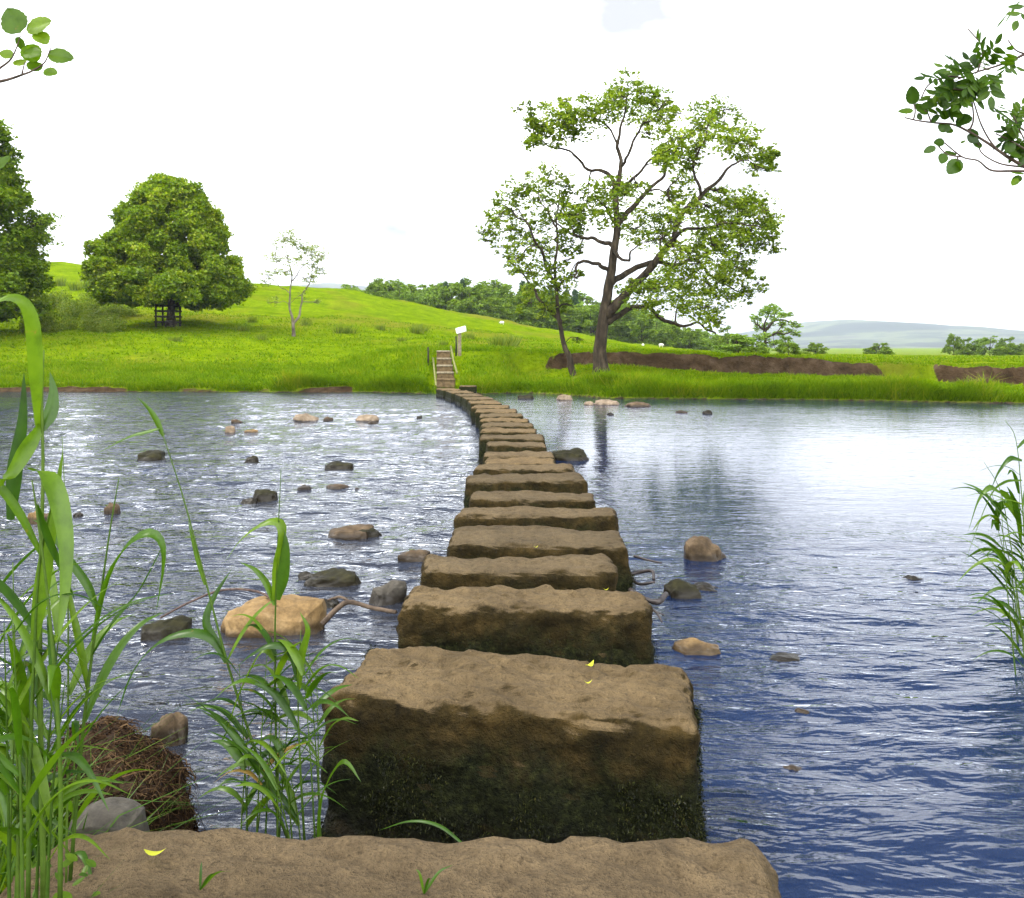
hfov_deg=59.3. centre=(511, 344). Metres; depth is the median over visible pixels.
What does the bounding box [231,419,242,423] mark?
river rock
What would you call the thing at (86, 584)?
reed plant
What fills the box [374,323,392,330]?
rush tuft
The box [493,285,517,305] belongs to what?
broadleaf tree
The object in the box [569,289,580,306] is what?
conifer tree
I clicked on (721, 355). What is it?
bank grass
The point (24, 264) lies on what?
ash tree
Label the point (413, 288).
broadleaf tree
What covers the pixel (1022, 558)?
reed plant
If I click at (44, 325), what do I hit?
bracken bush
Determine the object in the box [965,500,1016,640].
reed plant
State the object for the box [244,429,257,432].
river rock
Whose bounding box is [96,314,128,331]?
bracken bush
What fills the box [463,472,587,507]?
stepping stone
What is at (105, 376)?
bank grass
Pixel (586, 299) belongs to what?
broadleaf tree
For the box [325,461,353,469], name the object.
river rock
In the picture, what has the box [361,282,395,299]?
broadleaf tree
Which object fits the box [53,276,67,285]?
rush tuft
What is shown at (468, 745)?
stepping stone
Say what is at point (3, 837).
reed plant
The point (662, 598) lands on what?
driftwood branch
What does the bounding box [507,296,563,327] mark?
broadleaf tree
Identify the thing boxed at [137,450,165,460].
river rock
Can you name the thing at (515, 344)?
rush tuft
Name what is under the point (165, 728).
river rock
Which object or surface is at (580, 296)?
broadleaf tree
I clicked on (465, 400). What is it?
stepping stone
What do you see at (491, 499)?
stepping stone
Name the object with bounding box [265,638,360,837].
reed plant
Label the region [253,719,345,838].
reed plant
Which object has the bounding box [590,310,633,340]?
broadleaf tree
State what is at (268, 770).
reed plant
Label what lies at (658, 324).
broadleaf tree
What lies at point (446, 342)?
rush tuft
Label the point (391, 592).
river rock
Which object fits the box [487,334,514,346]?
rush tuft
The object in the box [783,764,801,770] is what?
river rock
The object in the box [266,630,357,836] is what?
reed plant
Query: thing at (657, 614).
driftwood branch
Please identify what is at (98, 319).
bracken bush
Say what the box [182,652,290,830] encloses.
reed plant
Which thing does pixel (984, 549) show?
reed plant
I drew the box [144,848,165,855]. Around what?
fallen leaf
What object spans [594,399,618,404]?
river rock
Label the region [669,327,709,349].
broadleaf tree
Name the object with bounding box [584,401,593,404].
river rock
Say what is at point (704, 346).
broadleaf tree
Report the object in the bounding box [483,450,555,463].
stepping stone
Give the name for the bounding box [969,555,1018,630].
reed plant
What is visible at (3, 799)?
reed plant
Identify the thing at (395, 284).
broadleaf tree
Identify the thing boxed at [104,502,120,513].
river rock
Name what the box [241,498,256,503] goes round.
river rock
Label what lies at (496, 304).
broadleaf tree
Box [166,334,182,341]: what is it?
rush tuft
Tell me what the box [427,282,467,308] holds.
broadleaf tree
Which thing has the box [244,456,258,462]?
river rock
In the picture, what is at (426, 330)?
rush tuft
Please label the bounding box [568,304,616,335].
broadleaf tree
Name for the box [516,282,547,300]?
broadleaf tree
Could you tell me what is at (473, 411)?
stepping stone
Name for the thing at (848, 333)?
hill
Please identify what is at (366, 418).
river rock
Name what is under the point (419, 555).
river rock
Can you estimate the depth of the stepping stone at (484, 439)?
12.59 m
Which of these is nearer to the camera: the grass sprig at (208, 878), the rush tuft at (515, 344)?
the grass sprig at (208, 878)
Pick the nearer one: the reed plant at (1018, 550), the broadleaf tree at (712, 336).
the reed plant at (1018, 550)
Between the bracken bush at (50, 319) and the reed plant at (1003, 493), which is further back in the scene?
the bracken bush at (50, 319)
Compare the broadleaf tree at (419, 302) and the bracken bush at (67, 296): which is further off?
the broadleaf tree at (419, 302)
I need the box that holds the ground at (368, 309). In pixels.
[0,261,1023,891]
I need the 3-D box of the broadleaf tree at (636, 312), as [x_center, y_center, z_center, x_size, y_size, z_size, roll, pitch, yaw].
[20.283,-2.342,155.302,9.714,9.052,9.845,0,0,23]
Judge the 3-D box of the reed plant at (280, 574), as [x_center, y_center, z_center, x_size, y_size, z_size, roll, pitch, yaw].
[-0.703,0.945,2.707,0.350,1.140,0.049,0,0,2]
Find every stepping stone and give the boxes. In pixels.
[0,827,780,897]
[311,644,711,843]
[396,584,660,666]
[416,553,617,590]
[436,388,460,398]
[445,390,473,402]
[446,525,638,591]
[453,506,618,531]
[455,393,483,406]
[461,397,493,411]
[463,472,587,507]
[467,400,501,414]
[469,490,595,508]
[470,404,509,423]
[473,463,574,474]
[475,408,516,427]
[477,434,545,464]
[479,413,523,420]
[479,417,529,437]
[480,422,533,430]
[480,427,536,436]
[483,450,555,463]
[484,457,554,464]
[486,441,546,451]
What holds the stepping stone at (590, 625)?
on the ground at (368, 309)
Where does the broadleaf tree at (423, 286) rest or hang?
on the ground at (368, 309)
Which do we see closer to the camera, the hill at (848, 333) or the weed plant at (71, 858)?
the weed plant at (71, 858)
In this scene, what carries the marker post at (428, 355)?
on the ground at (368, 309)
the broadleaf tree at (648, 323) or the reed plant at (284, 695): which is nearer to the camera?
the reed plant at (284, 695)
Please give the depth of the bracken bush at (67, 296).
76.51 m
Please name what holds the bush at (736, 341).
on the ground at (368, 309)
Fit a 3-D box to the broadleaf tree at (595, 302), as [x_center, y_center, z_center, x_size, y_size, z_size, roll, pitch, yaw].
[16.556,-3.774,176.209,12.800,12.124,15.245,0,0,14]
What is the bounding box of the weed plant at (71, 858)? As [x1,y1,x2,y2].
[24,853,99,897]
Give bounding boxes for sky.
[0,0,1023,337]
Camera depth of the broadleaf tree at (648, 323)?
146.57 m
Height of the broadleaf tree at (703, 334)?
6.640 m
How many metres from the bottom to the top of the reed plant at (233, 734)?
0.630 m
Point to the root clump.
(159, 778)
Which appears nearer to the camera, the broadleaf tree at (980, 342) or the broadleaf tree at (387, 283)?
the broadleaf tree at (980, 342)
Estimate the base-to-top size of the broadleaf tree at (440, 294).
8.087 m
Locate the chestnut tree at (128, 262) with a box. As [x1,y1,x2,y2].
[78,169,258,326]
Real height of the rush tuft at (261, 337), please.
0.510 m
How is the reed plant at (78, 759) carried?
on the ground at (368, 309)
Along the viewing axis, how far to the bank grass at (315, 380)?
32.41 m
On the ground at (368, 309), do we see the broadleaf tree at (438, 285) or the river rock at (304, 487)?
the broadleaf tree at (438, 285)
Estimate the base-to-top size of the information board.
1.256 m
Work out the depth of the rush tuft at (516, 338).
52.05 m
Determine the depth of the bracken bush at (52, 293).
67.59 m
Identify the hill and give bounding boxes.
[286,283,366,290]
[737,320,1023,347]
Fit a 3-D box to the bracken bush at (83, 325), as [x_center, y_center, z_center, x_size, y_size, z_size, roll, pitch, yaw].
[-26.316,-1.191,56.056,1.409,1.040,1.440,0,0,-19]
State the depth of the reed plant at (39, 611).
1.70 m
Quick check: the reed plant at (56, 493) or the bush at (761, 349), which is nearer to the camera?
the reed plant at (56, 493)
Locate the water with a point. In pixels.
(826, 527)
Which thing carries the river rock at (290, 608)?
in the water
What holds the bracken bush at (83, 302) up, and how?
on the ground at (368, 309)
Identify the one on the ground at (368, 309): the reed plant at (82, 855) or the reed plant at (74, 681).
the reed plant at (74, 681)
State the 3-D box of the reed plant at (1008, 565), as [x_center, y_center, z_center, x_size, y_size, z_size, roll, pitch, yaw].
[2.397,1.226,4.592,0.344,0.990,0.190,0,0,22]
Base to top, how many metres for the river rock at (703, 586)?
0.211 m
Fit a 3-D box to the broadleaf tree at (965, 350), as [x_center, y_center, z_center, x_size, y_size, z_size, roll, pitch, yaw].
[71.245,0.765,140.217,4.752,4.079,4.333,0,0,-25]
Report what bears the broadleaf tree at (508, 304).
on the ground at (368, 309)
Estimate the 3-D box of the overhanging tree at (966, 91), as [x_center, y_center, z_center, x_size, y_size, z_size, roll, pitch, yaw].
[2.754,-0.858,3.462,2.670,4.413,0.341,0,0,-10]
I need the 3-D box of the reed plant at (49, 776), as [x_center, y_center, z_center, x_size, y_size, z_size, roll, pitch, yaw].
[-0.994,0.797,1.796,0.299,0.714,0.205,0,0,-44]
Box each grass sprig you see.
[199,862,223,889]
[381,820,461,841]
[416,865,451,893]
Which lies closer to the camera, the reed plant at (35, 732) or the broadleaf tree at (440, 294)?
the reed plant at (35, 732)
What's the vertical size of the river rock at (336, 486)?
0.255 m
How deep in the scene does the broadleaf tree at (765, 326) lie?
73.60 m
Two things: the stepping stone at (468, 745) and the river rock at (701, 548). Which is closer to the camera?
the stepping stone at (468, 745)
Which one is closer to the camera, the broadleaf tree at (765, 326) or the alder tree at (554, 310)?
the alder tree at (554, 310)
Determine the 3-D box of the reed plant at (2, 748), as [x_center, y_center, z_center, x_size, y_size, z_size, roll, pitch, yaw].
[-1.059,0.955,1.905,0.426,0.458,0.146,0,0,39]
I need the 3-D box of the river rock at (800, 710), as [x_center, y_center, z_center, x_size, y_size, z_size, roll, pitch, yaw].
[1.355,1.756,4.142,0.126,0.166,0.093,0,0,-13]
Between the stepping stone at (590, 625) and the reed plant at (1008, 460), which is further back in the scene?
the reed plant at (1008, 460)
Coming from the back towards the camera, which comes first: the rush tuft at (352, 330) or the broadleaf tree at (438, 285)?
the broadleaf tree at (438, 285)
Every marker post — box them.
[427,347,428,364]
[455,336,456,355]
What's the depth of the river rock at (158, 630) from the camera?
5.18 m
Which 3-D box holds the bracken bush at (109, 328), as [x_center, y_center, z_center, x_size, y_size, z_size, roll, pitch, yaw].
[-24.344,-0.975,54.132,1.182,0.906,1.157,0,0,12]
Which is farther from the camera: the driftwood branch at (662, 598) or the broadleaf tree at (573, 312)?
the broadleaf tree at (573, 312)
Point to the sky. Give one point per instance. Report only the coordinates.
(381, 133)
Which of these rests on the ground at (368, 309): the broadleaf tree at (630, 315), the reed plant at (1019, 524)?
the broadleaf tree at (630, 315)
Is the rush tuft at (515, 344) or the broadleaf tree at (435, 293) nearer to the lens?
the rush tuft at (515, 344)
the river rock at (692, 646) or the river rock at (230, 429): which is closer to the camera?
the river rock at (692, 646)
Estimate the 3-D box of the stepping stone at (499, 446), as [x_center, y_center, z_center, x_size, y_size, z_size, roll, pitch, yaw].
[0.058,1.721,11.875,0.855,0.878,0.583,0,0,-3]
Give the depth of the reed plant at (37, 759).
1.69 m
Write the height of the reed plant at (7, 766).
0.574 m
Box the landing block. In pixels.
[459,385,476,393]
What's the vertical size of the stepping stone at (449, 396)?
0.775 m
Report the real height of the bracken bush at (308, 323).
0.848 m
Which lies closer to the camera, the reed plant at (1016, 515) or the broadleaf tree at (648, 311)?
the reed plant at (1016, 515)
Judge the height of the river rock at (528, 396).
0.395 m
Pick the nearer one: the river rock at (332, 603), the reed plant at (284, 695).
the reed plant at (284, 695)
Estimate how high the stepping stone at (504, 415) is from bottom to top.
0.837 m
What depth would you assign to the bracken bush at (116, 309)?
64.46 m
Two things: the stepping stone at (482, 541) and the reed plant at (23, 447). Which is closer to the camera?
the reed plant at (23, 447)
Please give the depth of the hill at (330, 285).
2382.06 m
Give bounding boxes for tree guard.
[154,303,181,326]
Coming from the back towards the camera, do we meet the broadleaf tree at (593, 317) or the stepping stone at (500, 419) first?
the broadleaf tree at (593, 317)
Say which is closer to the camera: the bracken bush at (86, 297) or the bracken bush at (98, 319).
the bracken bush at (98, 319)
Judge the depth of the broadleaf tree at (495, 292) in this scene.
153.05 m
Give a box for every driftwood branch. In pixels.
[160,588,268,618]
[320,596,396,625]
[628,555,668,604]
[653,608,663,622]
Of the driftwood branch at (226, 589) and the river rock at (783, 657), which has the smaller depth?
the river rock at (783, 657)
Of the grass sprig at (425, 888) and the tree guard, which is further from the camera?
the tree guard
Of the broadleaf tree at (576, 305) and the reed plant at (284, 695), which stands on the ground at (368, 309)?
the broadleaf tree at (576, 305)
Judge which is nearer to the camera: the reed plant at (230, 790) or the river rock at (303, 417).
the reed plant at (230, 790)
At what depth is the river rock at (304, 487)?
10.42 m
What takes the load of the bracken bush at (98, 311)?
on the ground at (368, 309)
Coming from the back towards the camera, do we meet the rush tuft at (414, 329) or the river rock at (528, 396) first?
the rush tuft at (414, 329)
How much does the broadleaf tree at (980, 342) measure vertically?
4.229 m
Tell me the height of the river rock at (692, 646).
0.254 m
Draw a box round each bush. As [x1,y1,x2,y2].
[40,310,67,331]
[40,319,50,331]
[41,321,57,332]
[42,290,64,308]
[54,299,79,316]
[55,289,74,302]
[60,299,88,319]
[60,317,81,329]
[75,291,97,305]
[79,318,99,329]
[80,300,101,310]
[86,324,99,331]
[87,308,111,322]
[87,316,106,327]
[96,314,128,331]
[97,321,116,332]
[99,300,125,316]
[100,307,118,316]
[121,307,139,315]
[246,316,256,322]
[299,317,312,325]
[710,334,767,353]
[742,341,769,354]
[774,342,801,354]
[800,342,828,353]
[862,343,896,354]
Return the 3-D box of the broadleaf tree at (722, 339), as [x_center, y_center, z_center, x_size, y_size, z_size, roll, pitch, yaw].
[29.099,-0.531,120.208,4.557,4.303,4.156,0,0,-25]
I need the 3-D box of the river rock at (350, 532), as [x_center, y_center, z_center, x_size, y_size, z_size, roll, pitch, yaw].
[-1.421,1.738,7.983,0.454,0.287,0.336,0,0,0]
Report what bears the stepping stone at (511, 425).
on the ground at (368, 309)
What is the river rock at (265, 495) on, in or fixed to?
in the water
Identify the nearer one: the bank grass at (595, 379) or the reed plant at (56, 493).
the reed plant at (56, 493)
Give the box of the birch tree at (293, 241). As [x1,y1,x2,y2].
[259,228,330,336]
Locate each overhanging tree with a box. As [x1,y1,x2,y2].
[0,8,73,168]
[898,1,1023,185]
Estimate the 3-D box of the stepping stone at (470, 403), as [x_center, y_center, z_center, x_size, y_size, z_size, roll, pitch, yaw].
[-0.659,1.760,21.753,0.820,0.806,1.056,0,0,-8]
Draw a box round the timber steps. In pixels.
[432,346,457,387]
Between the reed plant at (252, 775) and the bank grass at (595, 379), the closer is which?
the reed plant at (252, 775)
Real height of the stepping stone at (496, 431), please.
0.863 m
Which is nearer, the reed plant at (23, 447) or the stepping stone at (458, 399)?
the reed plant at (23, 447)
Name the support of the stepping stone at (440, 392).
on the ground at (368, 309)
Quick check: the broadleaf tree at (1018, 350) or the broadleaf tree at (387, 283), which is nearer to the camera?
the broadleaf tree at (1018, 350)
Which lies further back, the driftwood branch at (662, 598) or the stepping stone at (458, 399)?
the stepping stone at (458, 399)
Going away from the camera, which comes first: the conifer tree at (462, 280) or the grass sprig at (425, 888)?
the grass sprig at (425, 888)
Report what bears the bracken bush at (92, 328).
on the ground at (368, 309)
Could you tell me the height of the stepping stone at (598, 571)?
0.962 m
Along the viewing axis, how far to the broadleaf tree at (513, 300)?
147.94 m
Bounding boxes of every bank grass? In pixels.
[0,343,1023,402]
[0,529,1023,897]
[264,365,443,392]
[518,349,891,364]
[551,367,708,394]
[592,368,1017,401]
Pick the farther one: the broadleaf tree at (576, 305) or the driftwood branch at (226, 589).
the broadleaf tree at (576, 305)
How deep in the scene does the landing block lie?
28.57 m
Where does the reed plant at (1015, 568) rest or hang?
in the water
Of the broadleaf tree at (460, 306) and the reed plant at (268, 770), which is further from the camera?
the broadleaf tree at (460, 306)
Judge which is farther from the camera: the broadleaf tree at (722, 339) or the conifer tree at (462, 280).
the conifer tree at (462, 280)
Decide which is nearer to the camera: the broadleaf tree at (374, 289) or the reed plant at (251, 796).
the reed plant at (251, 796)
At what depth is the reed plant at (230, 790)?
2.79 m
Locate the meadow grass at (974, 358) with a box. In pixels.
[0,305,1023,371]
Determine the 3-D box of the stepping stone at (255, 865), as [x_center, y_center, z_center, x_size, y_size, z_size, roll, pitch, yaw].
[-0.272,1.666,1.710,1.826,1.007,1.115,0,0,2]
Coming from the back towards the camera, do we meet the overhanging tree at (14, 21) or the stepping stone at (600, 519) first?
the stepping stone at (600, 519)
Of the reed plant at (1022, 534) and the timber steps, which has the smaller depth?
the reed plant at (1022, 534)
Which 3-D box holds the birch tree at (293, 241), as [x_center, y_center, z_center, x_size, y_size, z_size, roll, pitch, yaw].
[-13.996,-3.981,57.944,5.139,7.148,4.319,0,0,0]
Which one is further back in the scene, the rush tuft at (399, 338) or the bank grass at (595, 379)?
the rush tuft at (399, 338)
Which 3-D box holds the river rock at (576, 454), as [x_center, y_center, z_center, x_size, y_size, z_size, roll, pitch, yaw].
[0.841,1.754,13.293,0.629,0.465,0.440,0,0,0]
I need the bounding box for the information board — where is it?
[456,326,465,355]
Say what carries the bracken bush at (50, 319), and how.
on the ground at (368, 309)
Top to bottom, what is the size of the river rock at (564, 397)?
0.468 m
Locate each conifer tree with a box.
[459,278,465,287]
[515,280,525,293]
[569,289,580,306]
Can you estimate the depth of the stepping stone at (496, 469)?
9.24 m
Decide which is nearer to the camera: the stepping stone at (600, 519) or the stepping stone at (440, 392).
the stepping stone at (600, 519)
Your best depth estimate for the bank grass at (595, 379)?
29.71 m
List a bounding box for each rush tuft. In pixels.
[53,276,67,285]
[59,280,85,289]
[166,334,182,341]
[230,323,249,331]
[254,333,269,339]
[327,322,355,333]
[338,327,359,333]
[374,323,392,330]
[394,336,408,341]
[404,324,431,333]
[415,322,430,331]
[436,340,453,344]
[457,332,481,338]
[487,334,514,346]
[488,334,522,345]
[499,334,525,345]
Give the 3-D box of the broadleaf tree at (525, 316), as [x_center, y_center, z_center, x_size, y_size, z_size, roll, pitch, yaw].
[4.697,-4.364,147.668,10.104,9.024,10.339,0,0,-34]
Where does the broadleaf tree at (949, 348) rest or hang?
on the ground at (368, 309)
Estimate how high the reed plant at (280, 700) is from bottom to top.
0.701 m
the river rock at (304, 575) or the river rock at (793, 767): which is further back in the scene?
the river rock at (304, 575)
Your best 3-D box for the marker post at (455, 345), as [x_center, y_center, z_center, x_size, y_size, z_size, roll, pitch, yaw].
[-2.166,0.101,34.900,0.074,0.901,0.068,0,0,0]
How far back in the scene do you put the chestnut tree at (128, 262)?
57.32 m
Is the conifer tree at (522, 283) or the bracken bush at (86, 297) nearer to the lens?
the bracken bush at (86, 297)
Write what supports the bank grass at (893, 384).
on the ground at (368, 309)
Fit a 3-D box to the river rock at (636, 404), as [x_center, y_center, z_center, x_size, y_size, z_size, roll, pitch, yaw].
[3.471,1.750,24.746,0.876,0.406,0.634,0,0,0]
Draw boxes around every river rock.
[27,511,36,523]
[68,797,149,835]
[73,512,82,516]
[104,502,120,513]
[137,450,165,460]
[140,615,191,640]
[151,712,188,746]
[220,594,326,637]
[225,425,234,432]
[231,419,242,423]
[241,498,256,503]
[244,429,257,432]
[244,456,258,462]
[253,489,277,501]
[293,413,318,421]
[297,484,311,489]
[298,571,311,579]
[304,568,361,586]
[323,416,332,420]
[323,598,339,607]
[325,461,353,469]
[326,484,349,488]
[328,524,373,539]
[356,414,378,421]
[359,528,381,537]
[369,580,406,605]
[397,549,429,561]
[517,394,534,398]
[552,447,588,460]
[556,394,572,399]
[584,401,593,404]
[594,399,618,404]
[625,401,651,406]
[663,579,701,599]
[672,637,720,655]
[683,536,726,561]
[694,582,717,591]
[702,410,711,413]
[769,652,800,661]
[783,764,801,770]
[795,708,808,713]
[903,575,922,579]
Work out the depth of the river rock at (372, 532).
7.90 m
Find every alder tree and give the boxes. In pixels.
[473,160,586,376]
[508,67,789,373]
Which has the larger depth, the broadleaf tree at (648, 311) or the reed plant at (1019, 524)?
the broadleaf tree at (648, 311)
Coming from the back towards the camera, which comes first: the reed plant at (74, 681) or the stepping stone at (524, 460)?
the stepping stone at (524, 460)
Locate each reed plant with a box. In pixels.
[0,294,172,897]
[0,451,162,897]
[0,521,112,785]
[0,561,91,897]
[0,569,129,831]
[0,582,116,897]
[0,593,128,897]
[0,597,139,897]
[0,607,36,897]
[0,634,135,851]
[0,677,123,897]
[0,681,38,793]
[0,684,83,842]
[0,730,66,884]
[2,478,165,880]
[2,678,135,897]
[12,717,155,873]
[28,468,74,897]
[62,439,136,882]
[100,397,287,838]
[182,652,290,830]
[190,705,297,829]
[199,744,301,826]
[202,655,324,832]
[210,688,279,836]
[215,743,305,829]
[217,664,339,837]
[222,473,334,836]
[223,624,323,833]
[228,740,348,838]
[236,613,360,839]
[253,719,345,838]
[256,725,334,839]
[264,647,349,836]
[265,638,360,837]
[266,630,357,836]
[948,487,1022,674]
[959,540,1023,666]
[963,483,1018,642]
[964,462,1023,642]
[964,470,1023,626]
[965,420,1023,560]
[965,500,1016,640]
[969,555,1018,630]
[979,492,1023,563]
[991,521,1023,618]
[993,499,1023,608]
[994,533,1023,631]
[994,545,1023,589]
[997,572,1023,627]
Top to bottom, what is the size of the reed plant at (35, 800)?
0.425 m
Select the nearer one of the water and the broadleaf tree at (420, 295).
the water
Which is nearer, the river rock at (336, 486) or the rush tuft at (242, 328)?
the river rock at (336, 486)
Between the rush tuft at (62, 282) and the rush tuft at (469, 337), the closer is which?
the rush tuft at (469, 337)
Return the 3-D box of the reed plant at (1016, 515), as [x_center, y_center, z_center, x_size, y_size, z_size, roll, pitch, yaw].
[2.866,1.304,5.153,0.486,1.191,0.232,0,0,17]
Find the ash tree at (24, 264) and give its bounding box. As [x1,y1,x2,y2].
[0,118,65,324]
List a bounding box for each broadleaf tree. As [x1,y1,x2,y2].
[341,284,362,290]
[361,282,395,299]
[365,278,395,296]
[381,279,407,295]
[388,284,414,301]
[394,291,425,304]
[406,283,422,293]
[413,284,443,308]
[414,292,427,304]
[415,287,452,309]
[417,283,453,297]
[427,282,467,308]
[434,287,459,309]
[439,276,471,307]
[446,287,497,316]
[460,282,511,319]
[470,286,504,310]
[476,279,506,300]
[481,291,504,317]
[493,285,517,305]
[499,292,539,316]
[502,290,534,321]
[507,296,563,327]
[515,294,569,329]
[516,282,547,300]
[544,296,594,332]
[563,303,594,332]
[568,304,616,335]
[570,290,587,300]
[578,295,592,307]
[582,304,617,336]
[587,299,612,305]
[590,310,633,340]
[610,303,647,343]
[618,319,666,345]
[619,308,654,343]
[621,314,664,345]
[644,319,671,346]
[647,310,670,326]
[653,325,693,347]
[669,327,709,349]
[685,336,712,350]
[699,329,721,348]
[699,330,713,350]
[710,325,740,351]
[749,303,803,352]
[941,333,964,354]
[952,337,983,354]
[971,336,1013,355]
[990,336,1023,355]
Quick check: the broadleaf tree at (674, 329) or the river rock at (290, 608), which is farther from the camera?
the broadleaf tree at (674, 329)
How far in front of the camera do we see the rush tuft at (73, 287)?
84.87 m
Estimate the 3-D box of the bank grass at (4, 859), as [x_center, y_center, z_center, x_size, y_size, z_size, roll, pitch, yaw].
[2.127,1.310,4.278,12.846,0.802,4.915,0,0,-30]
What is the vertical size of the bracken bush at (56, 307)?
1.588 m
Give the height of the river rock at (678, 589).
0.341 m
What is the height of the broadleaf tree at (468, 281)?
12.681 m
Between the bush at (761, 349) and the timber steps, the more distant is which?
the bush at (761, 349)
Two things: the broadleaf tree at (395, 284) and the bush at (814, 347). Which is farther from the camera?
the broadleaf tree at (395, 284)
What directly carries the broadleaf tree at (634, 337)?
on the ground at (368, 309)
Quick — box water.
[0,391,1023,897]
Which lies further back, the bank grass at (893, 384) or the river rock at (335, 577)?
the bank grass at (893, 384)
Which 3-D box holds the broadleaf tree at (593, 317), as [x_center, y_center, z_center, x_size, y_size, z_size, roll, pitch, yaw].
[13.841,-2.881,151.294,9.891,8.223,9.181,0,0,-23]
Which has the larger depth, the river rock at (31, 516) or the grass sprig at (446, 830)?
the river rock at (31, 516)
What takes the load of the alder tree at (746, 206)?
on the ground at (368, 309)
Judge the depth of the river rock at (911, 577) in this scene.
6.50 m
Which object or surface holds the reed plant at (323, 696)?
on the ground at (368, 309)
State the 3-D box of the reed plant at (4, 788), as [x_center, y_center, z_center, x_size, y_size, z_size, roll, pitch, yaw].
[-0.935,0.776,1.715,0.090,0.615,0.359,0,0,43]
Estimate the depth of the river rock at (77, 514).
8.90 m
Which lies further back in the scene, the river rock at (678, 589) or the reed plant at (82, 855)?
the river rock at (678, 589)
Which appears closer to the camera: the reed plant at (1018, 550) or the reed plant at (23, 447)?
the reed plant at (23, 447)
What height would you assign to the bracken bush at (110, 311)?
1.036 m
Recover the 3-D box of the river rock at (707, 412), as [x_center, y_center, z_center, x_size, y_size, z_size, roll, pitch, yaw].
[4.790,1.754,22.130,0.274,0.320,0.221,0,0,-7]
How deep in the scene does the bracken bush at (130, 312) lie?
65.45 m
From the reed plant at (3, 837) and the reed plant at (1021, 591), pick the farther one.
the reed plant at (1021, 591)
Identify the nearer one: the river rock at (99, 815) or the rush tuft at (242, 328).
the river rock at (99, 815)
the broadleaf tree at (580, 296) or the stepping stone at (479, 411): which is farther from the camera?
the broadleaf tree at (580, 296)
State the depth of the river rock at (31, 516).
8.55 m
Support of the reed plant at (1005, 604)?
in the water
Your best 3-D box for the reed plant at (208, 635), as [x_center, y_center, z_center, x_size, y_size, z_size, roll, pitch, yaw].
[-0.962,0.843,2.735,0.604,1.371,0.070,0,0,0]
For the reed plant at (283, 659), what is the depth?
2.67 m
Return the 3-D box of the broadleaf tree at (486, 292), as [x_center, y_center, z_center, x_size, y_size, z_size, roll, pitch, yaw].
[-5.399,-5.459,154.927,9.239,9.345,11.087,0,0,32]
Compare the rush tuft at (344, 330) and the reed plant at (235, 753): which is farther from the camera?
the rush tuft at (344, 330)
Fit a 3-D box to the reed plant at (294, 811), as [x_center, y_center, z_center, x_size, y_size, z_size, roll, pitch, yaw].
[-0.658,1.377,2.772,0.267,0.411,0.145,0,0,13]
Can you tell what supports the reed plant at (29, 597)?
on the ground at (368, 309)
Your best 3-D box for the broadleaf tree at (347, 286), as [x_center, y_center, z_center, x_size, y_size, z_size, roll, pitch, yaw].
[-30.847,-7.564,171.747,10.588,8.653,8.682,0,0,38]
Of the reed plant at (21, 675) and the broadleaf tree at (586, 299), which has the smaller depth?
the reed plant at (21, 675)
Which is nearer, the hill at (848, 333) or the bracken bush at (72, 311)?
the bracken bush at (72, 311)
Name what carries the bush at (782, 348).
on the ground at (368, 309)
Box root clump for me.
[14,715,205,842]
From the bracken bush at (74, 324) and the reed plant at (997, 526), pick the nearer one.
the reed plant at (997, 526)
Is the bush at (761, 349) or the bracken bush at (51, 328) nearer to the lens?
the bracken bush at (51, 328)
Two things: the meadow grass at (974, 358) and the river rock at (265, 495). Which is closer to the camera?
the river rock at (265, 495)
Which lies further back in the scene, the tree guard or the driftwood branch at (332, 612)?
the tree guard
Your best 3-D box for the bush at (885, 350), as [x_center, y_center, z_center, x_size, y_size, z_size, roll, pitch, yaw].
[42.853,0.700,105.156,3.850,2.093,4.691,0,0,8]
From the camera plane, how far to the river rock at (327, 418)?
20.03 m

